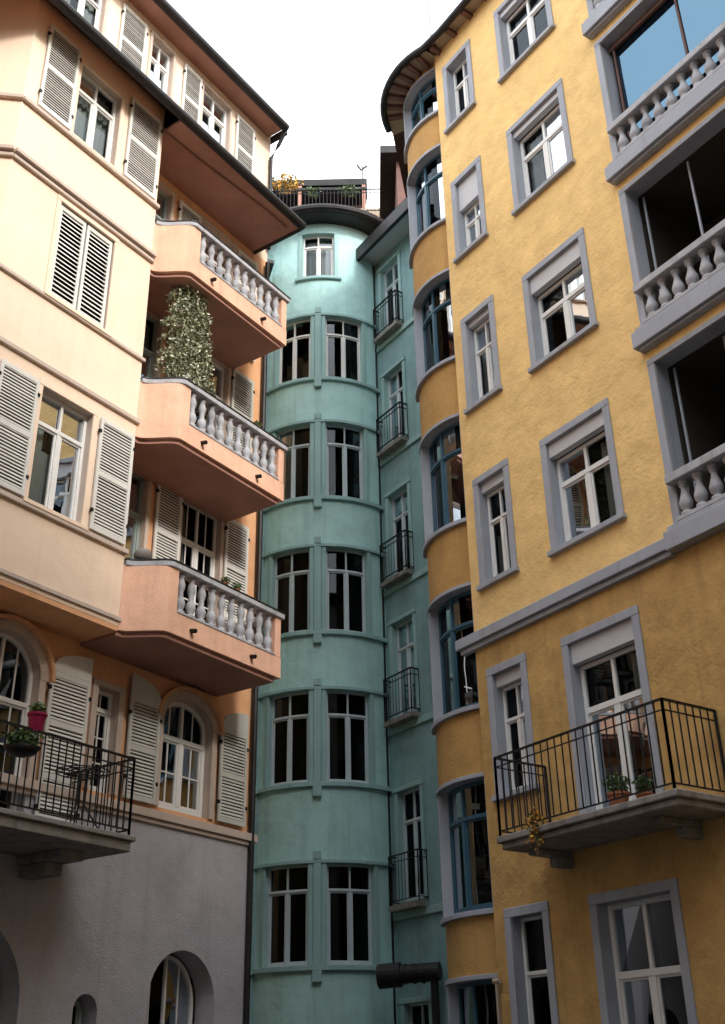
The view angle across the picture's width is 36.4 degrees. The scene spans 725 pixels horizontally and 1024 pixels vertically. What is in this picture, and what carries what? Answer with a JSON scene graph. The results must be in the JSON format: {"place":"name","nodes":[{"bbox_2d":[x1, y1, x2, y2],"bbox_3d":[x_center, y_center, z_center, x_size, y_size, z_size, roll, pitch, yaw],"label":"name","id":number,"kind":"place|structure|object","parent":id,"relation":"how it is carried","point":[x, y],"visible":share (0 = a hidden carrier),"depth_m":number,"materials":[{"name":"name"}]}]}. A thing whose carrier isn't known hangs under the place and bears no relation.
{"place":"outdoors","nodes":[
{"label":"outdoors","id":0,"kind":"place"},
{"bbox_2d":[0,10,254,821],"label":"shutter backs","id":1,"kind":"object","parent":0,"point":[138,27],"visible":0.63,"depth_m":16.39,"materials":[{"name":"grey wood"}]},
{"bbox_2d":[220,576,230,584],"bbox_3d":[-1.983,1.023,15.887,0.162,0.218,0.166,-1,-28,0],"label":"balcony potted plant","id":2,"kind":"object","parent":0,"point":[226,579],"visible":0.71,"depth_m":15.88,"materials":[{"name":"green plant"}]},
{"bbox_2d":[177,235,278,651],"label":"balcony balusters","id":3,"kind":"object","parent":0,"point":[240,631],"visible":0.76,"depth_m":16.59,"materials":[{"name":"grey stone"}]},
{"bbox_2d":[232,581,241,590],"bbox_3d":[-1.830,1.111,16.064,0.162,0.222,0.154,-1,-28,0],"label":"balcony potted plant","id":4,"kind":"object","parent":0,"point":[238,585],"visible":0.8,"depth_m":16.05,"materials":[{"name":"green plant"}]},
{"bbox_2d":[270,300,286,657],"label":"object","id":5,"kind":"structure","parent":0,"point":[275,633],"depth_m":17.70,"materials":[{"name":"orange paint"}]},
{"bbox_2d":[167,0,460,207],"label":"sky","id":6,"kind":"structure","parent":0,"point":[324,66],"materials":[{"name":"white"}]},
{"bbox_2d":[253,224,396,1023],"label":"tower walls","id":7,"kind":"structure","parent":0,"point":[303,823],"depth_m":21.95,"materials":[{"name":"teal paint"}]},
{"bbox_2d":[296,211,378,234],"bbox_3d":[-1.020,-6.949,27.617,4.167,0.100,1.733,-1,-28,0],"label":"tower eave","id":8,"kind":"object","parent":7,"relation":"attached to","point":[365,226],"visible":0.33,"depth_m":27.10,"materials":[{"name":"paint"}]},
{"bbox_2d":[290,203,383,224],"bbox_3d":[-1.022,-7.051,27.529,4.441,0.190,1.761,-1,-28,0],"label":"tower eave gutter","id":9,"kind":"object","parent":8,"relation":"attached to","point":[345,209],"visible":0.41,"depth_m":26.83,"materials":[{"name":"black metal"}]},
{"bbox_2d":[263,234,424,1023],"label":"tower reveals","id":10,"kind":"object","parent":7,"relation":"attached to","point":[395,660],"visible":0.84,"depth_m":22.60,"materials":[{"name":"teal paint"}]},
{"bbox_2d":[272,165,379,216],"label":"roof terrace","id":11,"kind":"structure","parent":0,"point":[329,189],"depth_m":31.56,"materials":[{"name":"beige paint"}]},
{"bbox_2d":[272,172,303,193],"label":"terrace flowers","id":12,"kind":"object","parent":11,"relation":"on","point":[291,184],"visible":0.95,"depth_m":30.59,"materials":[{"name":"yellow plant"}]},
{"bbox_2d":[303,185,320,198],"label":"terrace flowers","id":13,"kind":"object","parent":11,"relation":"on","point":[313,189],"visible":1,"depth_m":30.46,"materials":[{"name":"green plant"}]},
{"bbox_2d":[339,183,359,196],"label":"terrace flowers","id":14,"kind":"object","parent":11,"relation":"on","point":[346,190],"visible":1,"depth_m":30.44,"materials":[{"name":"green plant"}]},
{"label":"paving","id":15,"kind":"structure","parent":0,"visible":0},
{"bbox_2d":[0,791,247,1023],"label":"roughcast base walls","id":16,"kind":"structure","parent":15,"relation":"on","point":[99,939],"depth_m":13.91,"materials":[{"name":"grey paint"}]},
{"bbox_2d":[0,719,135,879],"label":"iron balcony","id":17,"kind":"structure","parent":16,"relation":"attached to","point":[41,847],"depth_m":12.51,"materials":[{"name":"concrete"}]},
{"bbox_2d":[0,728,44,757],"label":"hanging basket plant","id":18,"kind":"object","parent":17,"relation":"on","point":[22,746],"visible":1,"depth_m":11.80,"materials":[{"name":"green plant"}]},
{"bbox_2d":[27,701,47,732],"bbox_3d":[-3.623,2.274,12.267,0.230,0.345,0.224,-1,-28,0],"label":"railing flower pot","id":19,"kind":"object","parent":17,"relation":"on","point":[37,716],"visible":0.98,"depth_m":12.19,"materials":[{"name":"pink plastic"}]},
{"bbox_2d":[55,765,110,827],"bbox_3d":[-3.309,3.408,12.910,0.660,0.733,0.656,-1,-28,0],"label":"wire garden table","id":20,"kind":"object","parent":17,"relation":"on","point":[83,769],"visible":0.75,"depth_m":12.98,"materials":[{"name":"black metal"}]},
{"bbox_2d":[0,0,223,1023],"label":"room interiors","id":21,"kind":"object","parent":16,"relation":"on","point":[8,669],"visible":0.11,"depth_m":16.43,"materials":[{"name":"black"}]},
{"bbox_2d":[28,0,185,562],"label":"curtains","id":22,"kind":"object","parent":21,"relation":"attached to","point":[39,476],"visible":0.28,"depth_m":17.16,"materials":[{"name":"white fabric"}]},
{"bbox_2d":[0,0,226,1023],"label":"window frames","id":23,"kind":"structure","parent":16,"relation":"on","point":[59,437],"depth_m":15.64,"materials":[{"name":"white paint"}]},
{"bbox_2d":[39,0,225,1023],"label":"glass","id":24,"kind":"object","parent":23,"relation":"attached to","point":[71,426],"visible":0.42,"depth_m":15.56,"materials":[{"name":"glass"}]},
{"bbox_2d":[74,189,167,1023],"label":"dark window frames","id":25,"kind":"structure","parent":16,"relation":"on","point":[137,518],"depth_m":16.70,"materials":[{"name":"brown paint"}]},
{"bbox_2d":[0,173,265,1023],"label":"orange walls","id":26,"kind":"structure","parent":15,"relation":"on","point":[112,671],"depth_m":16.49,"materials":[{"name":"orange paint"}]},
{"bbox_2d":[0,0,164,625],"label":"oriel walls","id":27,"kind":"structure","parent":26,"relation":"attached to","point":[44,551],"depth_m":15.40,"materials":[{"name":"beige paint"}]},
{"bbox_2d":[0,579,117,642],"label":"oriel soffit","id":28,"kind":"structure","parent":27,"relation":"attached to","point":[48,614],"depth_m":13.84,"materials":[{"name":"paint"}]},
{"bbox_2d":[21,57,125,530],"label":"window surrounds","id":29,"kind":"object","parent":27,"relation":"attached to","point":[58,391],"visible":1,"depth_m":15.35,"materials":[{"name":"beige paint"}]},
{"bbox_2d":[0,613,224,735],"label":"arch hoods","id":30,"kind":"object","parent":26,"relation":"attached to","point":[35,631],"visible":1,"depth_m":14.07,"materials":[{"name":"paint"}]},
{"bbox_2d":[0,0,233,818],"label":"reveals","id":31,"kind":"object","parent":26,"relation":"attached to","point":[118,99],"visible":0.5,"depth_m":16.33,"materials":[{"name":"paint"}]},
{"bbox_2d":[0,0,236,819],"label":"stone surrounds","id":32,"kind":"object","parent":26,"relation":"attached to","point":[27,635],"visible":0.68,"depth_m":15.86,"materials":[{"name":"beige stone"}]},
{"bbox_2d":[0,10,255,817],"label":"shutter hinges","id":33,"kind":"object","parent":26,"relation":"attached to","point":[99,431],"visible":0.59,"depth_m":16.03,"materials":[{"name":"black metal"}]},
{"bbox_2d":[0,3,257,822],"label":"shutters","id":34,"kind":"object","parent":33,"relation":"attached to","point":[76,670],"visible":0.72,"depth_m":15.57,"materials":[{"name":"white paint"}]},
{"bbox_2d":[0,92,257,845],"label":"string courses","id":35,"kind":"object","parent":26,"relation":"attached to","point":[91,210],"visible":0.98,"depth_m":15.20,"materials":[{"name":"paint"}]},
{"bbox_2d":[49,0,305,253],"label":"eave gutters","id":36,"kind":"object","parent":26,"relation":"attached to","point":[106,45],"visible":0.87,"depth_m":19.40,"materials":[{"name":"black metal"}]},
{"bbox_2d":[46,0,178,127],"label":"roofs","id":37,"kind":"structure","parent":36,"relation":"on","point":[170,118],"depth_m":18.22,"materials":[{"name":"metal"}]},
{"bbox_2d":[165,133,286,228],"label":"soffit boards","id":38,"kind":"object","parent":36,"relation":"attached to","point":[223,179],"visible":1,"depth_m":19.41,"materials":[{"name":"brown wood"}]},
{"bbox_2d":[101,0,270,261],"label":"attic walls","id":39,"kind":"structure","parent":26,"relation":"attached to","point":[262,140],"depth_m":20.95,"materials":[{"name":"beige paint"}]},
{"bbox_2d":[122,325,253,827],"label":"grey shutters","id":40,"kind":"object","parent":26,"relation":"attached to","point":[144,692],"visible":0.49,"depth_m":15.97,"materials":[{"name":"paint"}]},
{"bbox_2d":[117,255,285,679],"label":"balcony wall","id":41,"kind":"structure","parent":26,"relation":"attached to","point":[173,623],"depth_m":16.03,"materials":[{"name":"paint"}]},
{"bbox_2d":[120,224,200,612],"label":"curved parapets","id":42,"kind":"object","parent":41,"relation":"on","point":[143,587],"visible":0.91,"depth_m":15.98,"materials":[{"name":"orange paint"}]},
{"bbox_2d":[80,271,279,696],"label":"balcony undersides","id":43,"kind":"object","parent":41,"relation":"attached to","point":[193,477],"visible":0.94,"depth_m":16.54,"materials":[{"name":"orange paint"}]},
{"bbox_2d":[150,284,216,422],"bbox_3d":[-2.654,-2.309,17.044,0.507,3.379,1.316,-18,-32,29],"label":"climbing flower plant","id":44,"kind":"object","parent":41,"relation":"on","point":[195,334],"visible":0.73,"depth_m":17.11,"materials":[{"name":"green plant"}]},
{"bbox_2d":[124,220,289,655],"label":"balcony copings","id":45,"kind":"object","parent":41,"relation":"on","point":[209,582],"visible":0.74,"depth_m":16.72,"materials":[{"name":"grey stone"}]},
{"bbox_2d":[124,218,290,614],"bbox_3d":[-2.146,-1.597,17.070,0.570,6.001,2.873,-24,-35,37],"label":"coping flashing","id":46,"kind":"object","parent":45,"relation":"attached to","point":[231,408],"visible":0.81,"depth_m":16.54,"materials":[{"name":"metal"}]},
{"bbox_2d":[133,548,151,558],"bbox_3d":[-2.989,0.596,15.002,0.254,0.180,0.260,-1,-28,0],"label":"wicker basket","id":47,"kind":"object","parent":46,"relation":"on","point":[142,553],"visible":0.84,"depth_m":14.91,"materials":[{"name":"white"}]},
{"bbox_2d":[189,277,265,658],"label":"drain spouts","id":48,"kind":"object","parent":41,"relation":"attached to","point":[205,442],"visible":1,"depth_m":16.15,"materials":[{"name":"black metal"}]},
{"bbox_2d":[128,0,297,251],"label":"eave soffits","id":49,"kind":"object","parent":26,"relation":"attached to","point":[246,222],"visible":0.84,"depth_m":20.13,"materials":[{"name":"brown wood"}]},
{"bbox_2d":[243,132,285,1023],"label":"downpipe","id":50,"kind":"object","parent":15,"relation":"on","point":[247,971],"visible":0.8,"depth_m":16.80,"materials":[{"name":"metal"}]},
{"bbox_2d":[251,230,441,1023],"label":"tower trim","id":51,"kind":"structure","parent":15,"relation":"on","point":[314,965],"depth_m":22.19,"materials":[{"name":"teal paint"}]},
{"bbox_2d":[279,236,360,383],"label":"white window frames","id":52,"kind":"structure","parent":51,"relation":"attached to","point":[295,338],"depth_m":25.84,"materials":[{"name":"paint"}]},
{"bbox_2d":[267,262,427,1023],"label":"window frames","id":53,"kind":"structure","parent":51,"relation":"attached to","point":[289,719],"depth_m":21.59,"materials":[{"name":"grey paint"}]},
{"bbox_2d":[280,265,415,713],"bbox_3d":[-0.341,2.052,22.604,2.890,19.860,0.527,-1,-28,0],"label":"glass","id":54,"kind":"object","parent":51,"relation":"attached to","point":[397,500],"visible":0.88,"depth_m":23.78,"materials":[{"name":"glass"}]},
{"bbox_2d":[271,239,428,1023],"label":"room interiors","id":55,"kind":"object","parent":51,"relation":"attached to","point":[338,877],"visible":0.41,"depth_m":22.33,"materials":[{"name":"black"}]},
{"bbox_2d":[285,242,331,499],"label":"curtains","id":56,"kind":"object","parent":55,"relation":"attached to","point":[311,262],"visible":0.64,"depth_m":26.89,"materials":[{"name":"white fabric"}]},
{"bbox_2d":[373,266,396,1023],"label":"side downpipe","id":57,"kind":"object","parent":51,"relation":"attached to","point":[390,861],"visible":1,"depth_m":22.34,"materials":[{"name":"metal"}]},
{"bbox_2d":[363,213,408,265],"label":"side soffit","id":58,"kind":"structure","parent":51,"relation":"attached to","point":[397,233],"depth_m":26.55,"materials":[{"name":"teal paint"}]},
{"bbox_2d":[373,289,428,905],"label":"balconet railings","id":59,"kind":"object","parent":51,"relation":"attached to","point":[385,552],"visible":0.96,"depth_m":22.52,"materials":[{"name":"black metal"}]},
{"bbox_2d":[249,233,447,1023],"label":"side walls","id":60,"kind":"structure","parent":15,"relation":"on","point":[413,758],"depth_m":21.41,"materials":[{"name":"green paint"}]},
{"bbox_2d":[267,259,273,274],"bbox_3d":[-4.131,-6.150,26.393,4.000,0.100,0.500,6,-29,-14],"label":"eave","id":61,"kind":"object","parent":60,"relation":"attached to","point":[271,263],"visible":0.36,"depth_m":26.67,"materials":[{"name":"metal"}]},
{"bbox_2d":[373,320,428,912],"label":"balconet slabs","id":62,"kind":"structure","parent":60,"relation":"attached to","point":[400,440],"depth_m":22.63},
{"bbox_2d":[376,962,441,1023],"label":"ventilation duct","id":63,"kind":"object","parent":15,"relation":"on","point":[394,975],"visible":1,"depth_m":18.52,"materials":[{"name":"metal"}]},
{"bbox_2d":[407,63,497,1009],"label":"bay walls","id":64,"kind":"structure","parent":15,"relation":"on","point":[471,945],"depth_m":17.45,"materials":[{"name":"paint"}]},
{"bbox_2d":[406,71,491,1023],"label":"bay reveals","id":65,"kind":"object","parent":64,"relation":"attached to","point":[449,908],"visible":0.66,"depth_m":18.24,"materials":[{"name":"grey paint"}]},
{"bbox_2d":[411,77,492,1023],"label":"bay window frames","id":66,"kind":"structure","parent":64,"relation":"in","point":[463,821],"depth_m":17.47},
{"bbox_2d":[403,67,500,1023],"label":"bay trim","id":67,"kind":"structure","parent":64,"relation":"attached to","point":[445,920],"depth_m":17.94,"materials":[{"name":"grey paint"}]},
{"bbox_2d":[492,978,501,1023],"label":"pipe","id":68,"kind":"object","parent":15,"relation":"on","point":[496,981],"depth_m":14.18,"materials":[{"name":"beige metal"}]},
{"bbox_2d":[476,530,724,1023],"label":"yellow walls","id":69,"kind":"structure","parent":15,"relation":"on","point":[678,599],"depth_m":13.31,"materials":[{"name":"paint"}]},
{"bbox_2d":[435,0,724,631],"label":"yellow walls","id":70,"kind":"structure","parent":69,"relation":"on","point":[519,416],"depth_m":17.05,"materials":[{"name":"paint"}]},
{"bbox_2d":[380,0,470,132],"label":"eave gutter","id":71,"kind":"object","parent":70,"relation":"attached to","point":[433,37],"visible":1,"depth_m":22.21,"materials":[{"name":"black metal"}]},
{"bbox_2d":[392,131,407,196],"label":"roof","id":72,"kind":"structure","parent":71,"relation":"on","point":[399,140],"depth_m":24.74,"materials":[{"name":"ceramic"}]},
{"bbox_2d":[387,0,486,121],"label":"rafter tails","id":73,"kind":"object","parent":71,"relation":"attached to","point":[449,31],"visible":0.93,"depth_m":22.66,"materials":[{"name":"brown wood"}]},
{"bbox_2d":[387,0,483,134],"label":"eave soffit","id":74,"kind":"structure","parent":70,"relation":"attached to","point":[440,42],"depth_m":22.42,"materials":[{"name":"brown wood"}]},
{"bbox_2d":[458,0,634,688],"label":"roller blind boxes","id":75,"kind":"object","parent":70,"relation":"attached to","point":[605,642],"visible":0.74,"depth_m":16.21,"materials":[{"name":"grey metal"}]},
{"bbox_2d":[525,104,634,664],"bbox_3d":[11.198,-3.188,12.519,8.700,20.050,19.600,16,-32,-30],"label":"roller shutter","id":76,"kind":"object","parent":75,"relation":"hanging from","point":[603,430],"depth_m":17.58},
{"bbox_2d":[415,0,687,1023],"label":"room interiors","id":77,"kind":"object","parent":70,"relation":"attached to","point":[601,690],"visible":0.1,"depth_m":16.04,"materials":[{"name":"black"}]},
{"bbox_2d":[418,108,645,747],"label":"curtains","id":78,"kind":"object","parent":77,"relation":"hanging from","point":[537,170],"visible":0.26,"depth_m":17.03,"materials":[{"name":"white fabric"}]},
{"bbox_2d":[455,538,674,656],"bbox_3d":[7.130,-1.918,9.255,0.140,0.240,20.360,16,-32,-30],"label":"string course","id":79,"kind":"object","parent":70,"relation":"attached to","point":[629,566],"visible":0.93,"depth_m":14.89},
{"bbox_2d":[442,0,697,1023],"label":"window surrounds","id":80,"kind":"object","parent":70,"relation":"attached to","point":[670,886],"visible":0.94,"depth_m":15.65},
{"bbox_2d":[447,0,724,1023],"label":"grey reveals","id":81,"kind":"object","parent":70,"relation":"attached to","point":[693,144],"visible":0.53,"depth_m":15.63,"materials":[{"name":"grey paint"}]},
{"bbox_2d":[453,0,680,1023],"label":"window frames","id":82,"kind":"structure","parent":81,"relation":"attached to","point":[653,974],"depth_m":15.50,"materials":[{"name":"white paint"}]},
{"bbox_2d":[413,62,655,1023],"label":"glass","id":83,"kind":"object","parent":82,"relation":"attached to","point":[637,998],"visible":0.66,"depth_m":15.82,"materials":[{"name":"glass"}]},
{"bbox_2d":[581,0,724,553],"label":"loggia slabs","id":84,"kind":"structure","parent":70,"relation":"attached to","point":[704,297],"depth_m":14.90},
{"bbox_2d":[593,0,724,513],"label":"loggia balusters","id":85,"kind":"object","parent":84,"relation":"on","point":[701,494],"visible":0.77,"depth_m":14.79,"materials":[{"name":"grey stone"}]},
{"bbox_2d":[591,0,724,521],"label":"loggia rails","id":86,"kind":"object","parent":85,"relation":"on","point":[701,463],"visible":0.6,"depth_m":14.96,"materials":[{"name":"grey stone"}]},
{"bbox_2d":[612,4,724,508],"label":"loggia interior","id":87,"kind":"object","parent":70,"relation":"attached to","point":[673,219],"visible":0.36,"depth_m":15.68,"materials":[{"name":"black"}]},
{"bbox_2d":[608,0,691,141],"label":"glazing frames","id":88,"kind":"structure","parent":87,"relation":"attached to","point":[654,8],"depth_m":17.09,"materials":[{"name":"grey metal"}]},
{"bbox_2d":[615,0,724,131],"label":"balcony glazing","id":89,"kind":"structure","parent":88,"relation":"attached to","point":[650,52],"depth_m":16.59,"materials":[{"name":"blue glass"}]},
{"bbox_2d":[642,161,724,503],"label":"side screen posts","id":90,"kind":"object","parent":87,"relation":"in","point":[656,267],"visible":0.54,"depth_m":15.10,"materials":[{"name":"black metal"}]},
{"bbox_2d":[493,697,724,868],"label":"iron balcony","id":91,"kind":"structure","parent":69,"relation":"attached to","point":[684,812],"depth_m":12.46,"materials":[{"name":"concrete"}]},
{"bbox_2d":[523,806,546,855],"bbox_3d":[2.058,3.779,13.079,0.314,0.589,0.184,-1,-28,0],"label":"trailing plant","id":92,"kind":"object","parent":91,"relation":"on","point":[534,821],"visible":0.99,"depth_m":13.07,"materials":[{"name":"plant"}]},
{"bbox_2d":[601,772,630,805],"bbox_3d":[2.928,3.201,12.621,0.342,0.438,0.323,-12,-30,20],"label":"balcony potted plant","id":93,"kind":"object","parent":91,"relation":"on","point":[617,786],"visible":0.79,"depth_m":12.57,"materials":[{"name":"green plant"}]},
{"bbox_2d":[631,775,653,798],"bbox_3d":[3.170,3.143,12.431,0.250,0.357,0.217,-1,-28,0],"label":"balcony potted plant","id":94,"kind":"object","parent":91,"relation":"on","point":[642,782],"visible":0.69,"depth_m":12.42,"materials":[{"name":"green plant"}]},
{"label":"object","id":95,"kind":"object","parent":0,"visible":0},
{"bbox_2d":[379,145,405,219],"bbox_3d":[1.764,-7.309,28.288,2.580,2.700,3.000,-1,-28,0],"label":"brown dormer","id":96,"kind":"object","parent":95,"relation":"on","point":[392,195],"visible":0.22,"depth_m":28.04,"materials":[{"name":"paint"}]},
{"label":"side roof","id":97,"kind":"object","parent":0,"visible":0},
{"bbox_2d":[356,196,407,261],"bbox_3d":[0.992,-7.073,25.579,0.100,0.360,4.150,16,-32,-30],"label":"side eave","id":98,"kind":"object","parent":97,"relation":"attached to","point":[376,236],"visible":0.58,"depth_m":26.19,"materials":[{"name":"metal"}]}
]}

